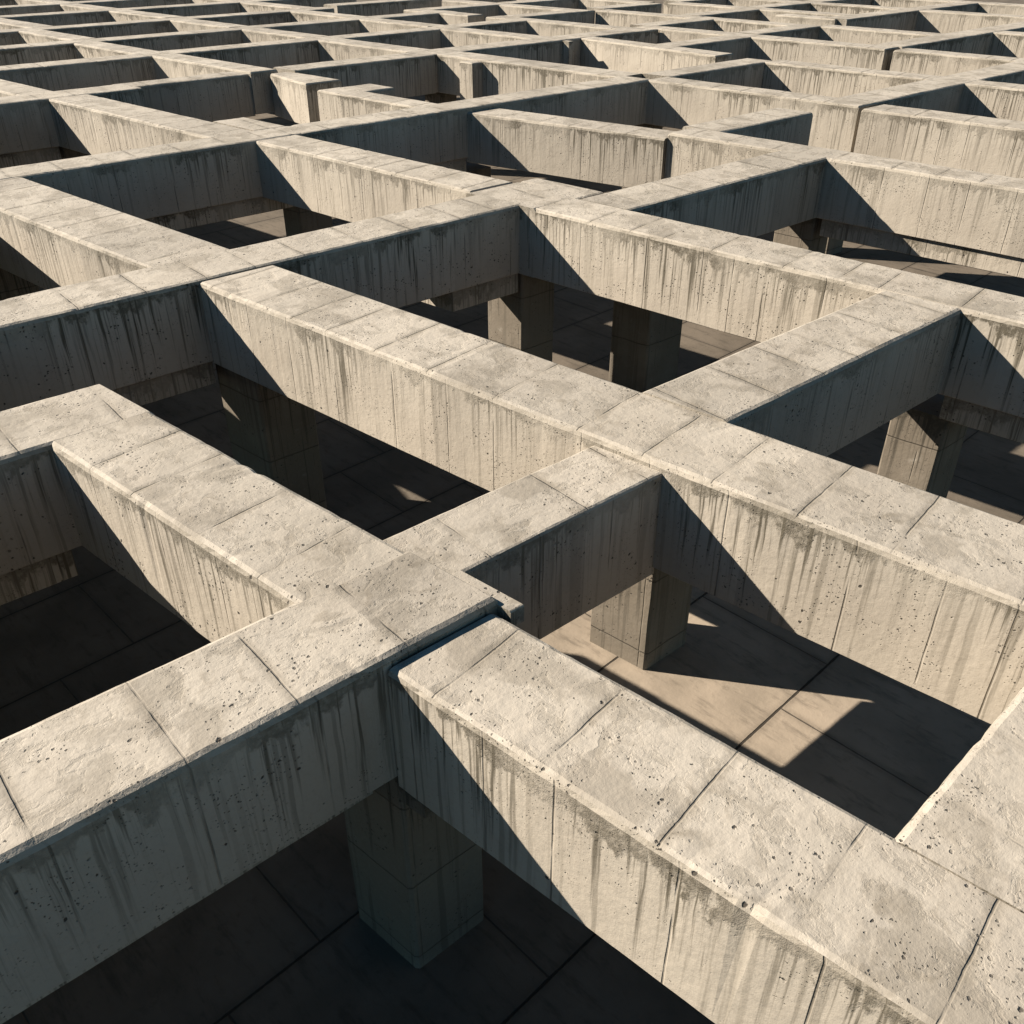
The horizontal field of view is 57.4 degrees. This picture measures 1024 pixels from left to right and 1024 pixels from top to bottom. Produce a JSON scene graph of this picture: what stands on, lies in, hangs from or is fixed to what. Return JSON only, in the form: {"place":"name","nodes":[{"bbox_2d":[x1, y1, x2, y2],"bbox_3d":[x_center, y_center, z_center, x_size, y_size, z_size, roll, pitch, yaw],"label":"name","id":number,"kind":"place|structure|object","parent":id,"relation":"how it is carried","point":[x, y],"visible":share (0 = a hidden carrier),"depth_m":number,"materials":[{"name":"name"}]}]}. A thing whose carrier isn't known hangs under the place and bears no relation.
{"place":"outdoors","nodes":[
{"label":"outdoors","id":0,"kind":"place"},
{"bbox_2d":[0,2,69,14],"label":"cross girder","id":1,"kind":"object","parent":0,"point":[29,8],"visible":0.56,"depth_m":42.35,"materials":[{"name":"concrete"}]},
{"bbox_2d":[20,18,174,37],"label":"cross girder","id":2,"kind":"object","parent":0,"point":[125,28],"visible":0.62,"depth_m":36.30,"materials":[{"name":"concrete"}]},
{"bbox_2d":[75,27,250,50],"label":"cross girder","id":3,"kind":"object","parent":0,"point":[191,39],"visible":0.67,"depth_m":33.51,"materials":[{"name":"concrete"}]},
{"bbox_2d":[18,29,93,43],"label":"long girder","id":4,"kind":"object","parent":3,"relation":"attached to","point":[33,36],"visible":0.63,"depth_m":33.45,"materials":[{"name":"concrete"}]},
{"bbox_2d":[0,40,80,65],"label":"cross girder","id":5,"kind":"object","parent":4,"relation":"attached to","point":[35,52],"visible":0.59,"depth_m":30.79,"materials":[{"name":"concrete"}]},
{"bbox_2d":[74,41,154,58],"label":"long girder","id":6,"kind":"object","parent":5,"relation":"attached to","point":[97,49],"visible":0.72,"depth_m":30.61,"materials":[{"name":"concrete"}]},
{"bbox_2d":[170,18,246,31],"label":"long girder","id":7,"kind":"object","parent":3,"relation":"attached to","point":[180,25],"visible":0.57,"depth_m":36.59,"materials":[{"name":"concrete"}]},
{"bbox_2d":[113,1,242,16],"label":"cross girder","id":8,"kind":"object","parent":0,"point":[202,9],"visible":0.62,"depth_m":42.69,"materials":[{"name":"concrete"}]},
{"bbox_2d":[109,10,183,21],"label":"long girder","id":9,"kind":"object","parent":8,"relation":"attached to","point":[122,15],"visible":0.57,"depth_m":39.56,"materials":[{"name":"concrete"}]},
{"bbox_2d":[171,7,333,25],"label":"cross girder","id":10,"kind":"object","parent":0,"point":[263,17],"visible":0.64,"depth_m":39.54,"materials":[{"name":"concrete"}]},
{"bbox_2d":[290,10,364,21],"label":"long girder","id":11,"kind":"object","parent":10,"relation":"attached to","point":[303,15],"visible":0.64,"depth_m":39.58,"materials":[{"name":"concrete"}]},
{"bbox_2d":[241,0,356,6],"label":"cross girder","id":12,"kind":"object","parent":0,"point":[314,3],"visible":0.24,"depth_m":45.79,"materials":[{"name":"concrete"}]},
{"bbox_2d":[190,0,240,3],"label":"long girder","id":13,"kind":"object","parent":12,"relation":"attached to","point":[199,1],"visible":0.18,"depth_m":45.58,"materials":[{"name":"concrete"}]},
{"bbox_2d":[62,0,190,7],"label":"cross girder","id":14,"kind":"object","parent":13,"relation":"attached to","point":[124,3],"visible":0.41,"depth_m":44.77,"materials":[{"name":"concrete"}]},
{"bbox_2d":[240,1,312,12],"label":"long girder","id":15,"kind":"object","parent":12,"relation":"attached to","point":[255,6],"visible":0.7,"depth_m":42.94,"materials":[{"name":"concrete"}]},
{"bbox_2d":[354,10,456,23],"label":"cross girder","id":16,"kind":"object","parent":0,"point":[429,17],"visible":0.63,"depth_m":39.16,"materials":[{"name":"concrete"}]},
{"bbox_2d":[404,9,483,24],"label":"long girder","id":17,"kind":"object","parent":16,"relation":"attached to","point":[447,17],"visible":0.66,"depth_m":39.38,"materials":[{"name":"concrete"}]},
{"bbox_2d":[0,0,1023,1023],"bbox_3d":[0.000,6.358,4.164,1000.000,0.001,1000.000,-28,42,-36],"label":"floor","id":18,"kind":"structure","parent":0,"point":[288,936],"depth_m":8.65,"materials":[{"name":"concrete"}]},
{"bbox_2d":[58,146,87,158],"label":"concrete post","id":19,"kind":"object","parent":18,"relation":"on","point":[65,153],"visible":0.04,"depth_m":23.43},
{"bbox_2d":[0,84,146,168],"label":"cross girder","id":20,"kind":"object","parent":19,"relation":"on","point":[28,134],"visible":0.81,"depth_m":22.67,"materials":[{"name":"concrete"}]},
{"bbox_2d":[0,79,50,96],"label":"long girder","id":21,"kind":"object","parent":20,"relation":"attached to","point":[8,88],"visible":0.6,"depth_m":23.61,"materials":[{"name":"concrete"}]},
{"bbox_2d":[0,52,162,90],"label":"cross girder","id":22,"kind":"object","parent":21,"relation":"attached to","point":[82,73],"visible":0.67,"depth_m":27.76,"materials":[{"name":"concrete"}]},
{"bbox_2d":[112,71,255,121],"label":"cross girder","id":23,"kind":"object","parent":20,"relation":"attached to","point":[211,97],"visible":0.71,"depth_m":25.56,"materials":[{"name":"concrete"}]},
{"bbox_2d":[215,364,326,508],"bbox_3d":[-3.413,-1.127,13.330,1.067,2.471,0.796,25,41,33],"label":"concrete post","id":24,"kind":"object","parent":18,"relation":"on","point":[273,435],"visible":0.58,"depth_m":13.01,"materials":[{"name":"concrete"}]},
{"bbox_2d":[0,194,519,411],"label":"cross girder","id":25,"kind":"object","parent":24,"relation":"on","point":[139,337],"visible":0.86,"depth_m":12.13,"materials":[{"name":"concrete"}]},
{"bbox_2d":[200,265,1023,724],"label":"long girder","id":26,"kind":"object","parent":25,"relation":"attached to","point":[916,589],"visible":0.97,"depth_m":8.07,"materials":[{"name":"concrete"}]},
{"bbox_2d":[383,446,661,638],"bbox_3d":[0.133,0.399,7.888,2.451,1.104,0.747,-25,41,-33],"label":"cross girder","id":27,"kind":"object","parent":26,"relation":"attached to","point":[554,547],"visible":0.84,"depth_m":7.68,"materials":[{"name":"concrete"}]},
{"bbox_2d":[283,207,332,236],"bbox_3d":[-4.449,-5.957,20.690,0.882,2.486,0.579,-25,41,-33],"label":"concrete post","id":28,"kind":"object","parent":18,"relation":"on","point":[297,220],"visible":0.18,"depth_m":20.17,"materials":[{"name":"concrete"}]},
{"bbox_2d":[0,76,648,230],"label":"cross girder","id":29,"kind":"object","parent":28,"relation":"on","point":[187,184],"visible":0.57,"depth_m":18.89,"materials":[{"name":"concrete"}]},
{"bbox_2d":[0,177,228,289],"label":"long girder","id":30,"kind":"object","parent":29,"relation":"attached to","point":[50,238],"visible":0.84,"depth_m":13.88,"materials":[{"name":"concrete"}]},
{"bbox_2d":[48,94,249,154],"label":"long girder","id":31,"kind":"object","parent":29,"relation":"attached to","point":[87,124],"visible":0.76,"depth_m":21.25,"materials":[{"name":"concrete"}]},
{"bbox_2d":[213,117,283,130],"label":"kerb block","id":32,"kind":"structure","parent":29,"relation":"attached to","point":[248,124],"depth_m":20.01,"materials":[{"name":"concrete"}]},
{"bbox_2d":[317,87,435,120],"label":"long girder","id":33,"kind":"object","parent":29,"relation":"attached to","point":[337,103],"visible":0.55,"depth_m":23.22,"materials":[{"name":"concrete"}]},
{"bbox_2d":[256,135,512,221],"bbox_3d":[-2.533,-6.043,17.560,5.992,1.105,0.955,25,41,33],"label":"long girder","id":34,"kind":"object","parent":29,"relation":"attached to","point":[345,183],"visible":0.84,"depth_m":17.41,"materials":[{"name":"concrete"}]},
{"bbox_2d":[467,108,675,187],"bbox_3d":[1.367,-8.162,20.959,5.293,1.106,0.887,20,38,28],"label":"long girder","id":35,"kind":"object","parent":29,"relation":"attached to","point":[620,155],"visible":0.91,"depth_m":20.61,"materials":[{"name":"concrete"}]},
{"bbox_2d":[344,776,483,967],"bbox_3d":[-0.729,2.616,7.592,1.099,2.496,0.754,25,41,33],"label":"concrete post","id":36,"kind":"object","parent":18,"relation":"on","point":[416,864],"visible":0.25,"depth_m":7.58,"materials":[{"name":"concrete"}]},
{"bbox_2d":[0,544,523,1023],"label":"cross girder","id":37,"kind":"object","parent":36,"relation":"on","point":[136,808],"visible":0.94,"depth_m":5.52,"materials":[{"name":"concrete"}]},
{"bbox_2d":[52,412,403,641],"bbox_3d":[-2.417,0.303,7.847,3.620,1.105,0.936,25,41,33],"label":"long girder","id":38,"kind":"object","parent":37,"relation":"attached to","point":[209,542],"visible":0.82,"depth_m":7.48,"materials":[{"name":"concrete"}]},
{"bbox_2d":[0,384,153,604],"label":"cross girder","id":39,"kind":"object","parent":38,"relation":"attached to","point":[39,538],"visible":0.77,"depth_m":8.51,"materials":[{"name":"concrete"}]},
{"bbox_2d":[388,614,1023,1023],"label":"long girder","id":40,"kind":"object","parent":37,"relation":"attached to","point":[712,878],"visible":1,"depth_m":5.04,"materials":[{"name":"concrete"}]},
{"bbox_2d":[895,687,1023,912],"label":"cross girder","id":41,"kind":"object","parent":40,"relation":"attached to","point":[966,822],"visible":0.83,"depth_m":4.95,"materials":[{"name":"concrete"}]},
{"bbox_2d":[425,92,456,103],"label":"concrete post","id":42,"kind":"object","parent":18,"relation":"on","point":[437,97],"visible":0.11,"depth_m":30.00,"materials":[{"name":"concrete"}]},
{"bbox_2d":[406,27,657,91],"bbox_3d":[1.129,-15.670,32.239,10.686,1.105,1.339,-25,41,-33],"label":"cross girder","id":43,"kind":"object","parent":42,"relation":"on","point":[562,49],"visible":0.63,"depth_m":31.87,"materials":[{"name":"concrete"}]},
{"bbox_2d":[273,52,435,97],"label":"cross girder","id":44,"kind":"object","parent":43,"relation":"attached to","point":[408,74],"visible":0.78,"depth_m":28.13,"materials":[{"name":"concrete"}]},
{"bbox_2d":[270,72,341,123],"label":"long girder","id":45,"kind":"object","parent":44,"relation":"attached to","point":[295,97],"visible":0.85,"depth_m":25.43,"materials":[{"name":"concrete"}]},
{"bbox_2d":[318,38,427,61],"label":"long girder","id":46,"kind":"object","parent":43,"relation":"attached to","point":[332,49],"visible":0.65,"depth_m":31.15,"materials":[{"name":"concrete"}]},
{"bbox_2d":[152,37,321,68],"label":"cross girder","id":47,"kind":"object","parent":46,"relation":"attached to","point":[276,53],"visible":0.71,"depth_m":31.00,"materials":[{"name":"concrete"}]},
{"bbox_2d":[152,53,277,113],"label":"long girder","id":48,"kind":"object","parent":47,"relation":"attached to","point":[174,65],"visible":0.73,"depth_m":27.12,"materials":[{"name":"concrete"}]},
{"bbox_2d":[314,27,442,48],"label":"cross girder","id":49,"kind":"object","parent":46,"relation":"attached to","point":[426,37],"visible":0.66,"depth_m":34.09,"materials":[{"name":"concrete"}]},
{"bbox_2d":[242,28,324,42],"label":"long girder","id":50,"kind":"object","parent":49,"relation":"attached to","point":[251,35],"visible":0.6,"depth_m":34.00,"materials":[{"name":"concrete"}]},
{"bbox_2d":[240,17,363,35],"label":"cross girder","id":51,"kind":"object","parent":50,"relation":"attached to","point":[334,27],"visible":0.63,"depth_m":36.69,"materials":[{"name":"concrete"}]},
{"bbox_2d":[440,27,549,47],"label":"long girder","id":52,"kind":"object","parent":43,"relation":"attached to","point":[455,36],"visible":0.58,"depth_m":34.02,"materials":[{"name":"concrete"}]},
{"bbox_2d":[437,51,641,96],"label":"long girder","id":53,"kind":"object","parent":43,"relation":"attached to","point":[502,75],"visible":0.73,"depth_m":27.59,"materials":[{"name":"concrete"}]},
{"bbox_2d":[459,60,482,99],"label":"cross girder","id":54,"kind":"object","parent":53,"relation":"attached to","point":[470,71],"visible":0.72,"depth_m":28.18,"materials":[{"name":"concrete"}]},
{"bbox_2d":[486,16,631,35],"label":"long girder","id":55,"kind":"object","parent":43,"relation":"attached to","point":[541,27],"visible":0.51,"depth_m":36.46,"materials":[{"name":"concrete"}]},
{"bbox_2d":[431,18,536,33],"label":"cross girder","id":56,"kind":"object","parent":55,"relation":"attached to","point":[515,25],"visible":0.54,"depth_m":36.51,"materials":[{"name":"concrete"}]},
{"bbox_2d":[359,18,440,32],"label":"long girder","id":57,"kind":"object","parent":56,"relation":"attached to","point":[373,25],"visible":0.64,"depth_m":36.80,"materials":[{"name":"concrete"}]},
{"bbox_2d":[504,9,593,23],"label":"cross girder","id":58,"kind":"object","parent":55,"relation":"attached to","point":[580,15],"visible":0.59,"depth_m":39.72,"materials":[{"name":"concrete"}]},
{"bbox_2d":[442,0,594,23],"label":"long girder","id":59,"kind":"object","parent":58,"relation":"attached to","point":[508,9],"visible":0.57,"depth_m":42.49,"materials":[{"name":"concrete"}]},
{"bbox_2d":[420,3,500,20],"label":"cross girder","id":60,"kind":"object","parent":59,"relation":"on","point":[487,9],"visible":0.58,"depth_m":42.27,"materials":[{"name":"concrete"}]},
{"bbox_2d":[580,36,733,73],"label":"long girder","id":61,"kind":"object","parent":43,"relation":"attached to","point":[621,55],"visible":0.68,"depth_m":30.95,"materials":[{"name":"concrete"}]},
{"bbox_2d":[488,273,553,361],"bbox_3d":[0.153,-3.187,16.461,0.909,2.486,0.746,25,41,33],"label":"concrete post","id":62,"kind":"object","parent":18,"relation":"on","point":[521,319],"visible":0.43,"depth_m":16.05,"materials":[{"name":"concrete"}]},
{"bbox_2d":[466,178,602,277],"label":"junction block","id":63,"kind":"structure","parent":62,"relation":"on","point":[525,193],"depth_m":15.19,"materials":[{"name":"concrete"}]},
{"bbox_2d":[609,301,682,392],"bbox_3d":[2.408,-3.320,16.663,0.927,2.486,0.896,25,41,33],"label":"concrete post","id":64,"kind":"object","parent":18,"relation":"on","point":[645,349],"visible":0.52,"depth_m":16.59,"materials":[{"name":"concrete"}]},
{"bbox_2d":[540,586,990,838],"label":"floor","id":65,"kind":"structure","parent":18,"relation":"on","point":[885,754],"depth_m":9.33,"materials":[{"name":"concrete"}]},
{"bbox_2d":[590,568,692,669],"bbox_3d":[1.359,0.733,9.715,0.834,1.621,0.658,25,41,33],"label":"concrete post","id":66,"kind":"object","parent":65,"relation":"on","point":[642,624],"visible":0.46,"depth_m":9.66,"materials":[{"name":"concrete"}]},
{"bbox_2d":[773,218,827,253],"bbox_3d":[5.776,-4.905,19.084,0.889,2.486,0.618,25,41,33],"label":"concrete post","id":67,"kind":"object","parent":18,"relation":"on","point":[805,235],"visible":0.18,"depth_m":18.41,"materials":[{"name":"concrete"}]},
{"bbox_2d":[664,128,1023,277],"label":"long girder","id":68,"kind":"object","parent":67,"relation":"on","point":[968,218],"visible":0.87,"depth_m":16.84,"materials":[{"name":"concrete"}]},
{"bbox_2d":[580,150,825,237],"bbox_3d":[3.467,-5.341,16.465,5.526,1.105,0.986,-25,41,-33],"label":"cross girder","id":69,"kind":"object","parent":68,"relation":"attached to","point":[756,196],"visible":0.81,"depth_m":16.32,"materials":[{"name":"concrete"}]},
{"bbox_2d":[682,108,812,145],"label":"cross girder","id":70,"kind":"object","parent":68,"relation":"attached to","point":[785,125],"visible":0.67,"depth_m":20.50,"materials":[{"name":"concrete"}]},
{"bbox_2d":[825,238,842,254],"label":"concrete post","id":71,"kind":"object","parent":18,"relation":"on","point":[833,246],"visible":0.07,"depth_m":23.77,"materials":[{"name":"concrete"}]},
{"bbox_2d":[645,77,877,151],"bbox_3d":[6.141,-10.146,23.804,5.982,1.106,0.816,25,41,33],"label":"long girder","id":72,"kind":"object","parent":71,"relation":"on","point":[677,103],"visible":0.81,"depth_m":23.51,"materials":[{"name":"concrete"}]},
{"bbox_2d":[642,58,770,87],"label":"cross girder","id":73,"kind":"object","parent":72,"relation":"attached to","point":[747,72],"visible":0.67,"depth_m":26.83,"materials":[{"name":"concrete"}]},
{"bbox_2d":[838,60,1023,112],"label":"cross girder","id":74,"kind":"object","parent":72,"relation":"attached to","point":[943,93],"visible":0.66,"depth_m":24.14,"materials":[{"name":"concrete"}]},
{"bbox_2d":[761,60,940,97],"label":"long girder","id":75,"kind":"object","parent":74,"relation":"attached to","point":[837,81],"visible":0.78,"depth_m":26.69,"materials":[{"name":"concrete"}]},
{"bbox_2d":[889,48,1023,75],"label":"long girder","id":76,"kind":"object","parent":74,"relation":"attached to","point":[928,62],"visible":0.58,"depth_m":29.24,"materials":[{"name":"concrete"}]},
{"bbox_2d":[958,80,1023,120],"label":"long girder","id":77,"kind":"object","parent":74,"relation":"attached to","point":[999,100],"visible":0.69,"depth_m":24.20,"materials":[{"name":"concrete"}]},
{"bbox_2d":[853,104,1023,178],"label":"long girder","id":78,"kind":"object","parent":71,"relation":"on","point":[988,145],"visible":0.77,"depth_m":20.68,"materials":[{"name":"concrete"}]},
{"bbox_2d":[877,394,966,497],"bbox_3d":[5.470,-0.511,12.685,0.800,2.146,0.698,25,41,33],"label":"concrete post","id":79,"kind":"object","parent":18,"relation":"on","point":[922,445],"visible":0.46,"depth_m":12.21,"materials":[{"name":"concrete"}]},
{"bbox_2d":[519,195,1023,443],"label":"long girder","id":80,"kind":"object","parent":79,"relation":"on","point":[755,289],"visible":0.91,"depth_m":12.70,"materials":[{"name":"concrete"}]},
{"bbox_2d":[643,291,960,456],"bbox_3d":[3.267,-1.323,10.337,4.484,1.105,0.966,-25,41,-33],"label":"cross girder","id":81,"kind":"object","parent":80,"relation":"attached to","point":[829,384],"visible":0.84,"depth_m":10.00,"materials":[{"name":"concrete"}]},
{"bbox_2d":[510,0,654,9],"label":"long girder","id":82,"kind":"object","parent":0,"point":[584,4],"visible":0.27,"depth_m":44.86,"materials":[{"name":"concrete"}]},
{"bbox_2d":[324,0,509,15],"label":"cross girder","id":83,"kind":"object","parent":82,"relation":"attached to","point":[376,8],"visible":0.36,"depth_m":43.85,"materials":[{"name":"concrete"}]},
{"bbox_2d":[587,2,661,12],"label":"cross girder","id":84,"kind":"object","parent":82,"relation":"attached to","point":[648,7],"visible":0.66,"depth_m":42.41,"materials":[{"name":"concrete"}]},
{"bbox_2d":[639,25,898,70],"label":"long girder","id":85,"kind":"object","parent":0,"point":[858,55],"visible":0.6,"depth_m":31.71,"materials":[{"name":"concrete"}]},
{"bbox_2d":[630,18,713,30],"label":"cross girder","id":86,"kind":"object","parent":85,"relation":"attached to","point":[699,23],"visible":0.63,"depth_m":36.79,"materials":[{"name":"concrete"}]},
{"bbox_2d":[595,9,701,26],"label":"long girder","id":87,"kind":"object","parent":86,"relation":"attached to","point":[611,17],"visible":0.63,"depth_m":39.81,"materials":[{"name":"concrete"}]},
{"bbox_2d":[696,17,806,31],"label":"long girder","id":88,"kind":"object","parent":87,"relation":"on","point":[729,25],"visible":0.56,"depth_m":36.95,"materials":[{"name":"concrete"}]},
{"bbox_2d":[735,24,820,39],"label":"cross girder","id":89,"kind":"object","parent":88,"relation":"on","point":[805,31],"visible":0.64,"depth_m":34.74,"materials":[{"name":"concrete"}]},
{"bbox_2d":[652,35,750,59],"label":"cross girder","id":90,"kind":"object","parent":85,"relation":"attached to","point":[737,47],"visible":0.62,"depth_m":32.06,"materials":[{"name":"concrete"}]},
{"bbox_2d":[874,21,1023,54],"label":"cross girder","id":91,"kind":"object","parent":85,"relation":"attached to","point":[975,41],"visible":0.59,"depth_m":32.94,"materials":[{"name":"concrete"}]},
{"bbox_2d":[818,25,943,44],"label":"long girder","id":92,"kind":"object","parent":91,"relation":"attached to","point":[853,34],"visible":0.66,"depth_m":34.57,"materials":[{"name":"concrete"}]},
{"bbox_2d":[988,31,1023,57],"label":"long girder","id":93,"kind":"object","parent":91,"relation":"attached to","point":[1007,43],"visible":0.65,"depth_m":33.68,"materials":[{"name":"concrete"}]},
{"bbox_2d":[827,2,977,30],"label":"cross girder","id":94,"kind":"object","parent":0,"point":[905,19],"visible":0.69,"depth_m":39.83,"materials":[{"name":"concrete"}]},
{"bbox_2d":[667,2,851,21],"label":"long girder","id":95,"kind":"object","parent":94,"relation":"attached to","point":[765,14],"visible":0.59,"depth_m":41.73,"materials":[{"name":"concrete"}]},
{"bbox_2d":[679,8,758,20],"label":"cross girder","id":96,"kind":"object","parent":95,"relation":"attached to","point":[745,13],"visible":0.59,"depth_m":40.07,"materials":[{"name":"concrete"}]},
{"bbox_2d":[775,14,836,25],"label":"long girder","id":97,"kind":"object","parent":94,"relation":"attached to","point":[805,19],"visible":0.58,"depth_m":38.50,"materials":[{"name":"concrete"}]},
{"bbox_2d":[726,0,904,13],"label":"long girder","id":98,"kind":"object","parent":94,"relation":"attached to","point":[837,8],"visible":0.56,"depth_m":42.94,"materials":[{"name":"concrete"}]},
{"bbox_2d":[872,0,1023,14],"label":"long girder","id":99,"kind":"object","parent":94,"relation":"attached to","point":[1001,8],"visible":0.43,"depth_m":43.61,"materials":[{"name":"concrete"}]},
{"bbox_2d":[915,9,1023,32],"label":"long girder","id":100,"kind":"object","parent":94,"relation":"attached to","point":[936,21],"visible":0.62,"depth_m":39.80,"materials":[{"name":"concrete"}]},
{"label":"long girder","id":101,"kind":"object","parent":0,"visible":0},
{"bbox_2d":[0,9,112,25],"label":"cross girder","id":102,"kind":"object","parent":101,"relation":"attached to","point":[76,17],"visible":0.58,"depth_m":39.53,"materials":[{"name":"concrete"}]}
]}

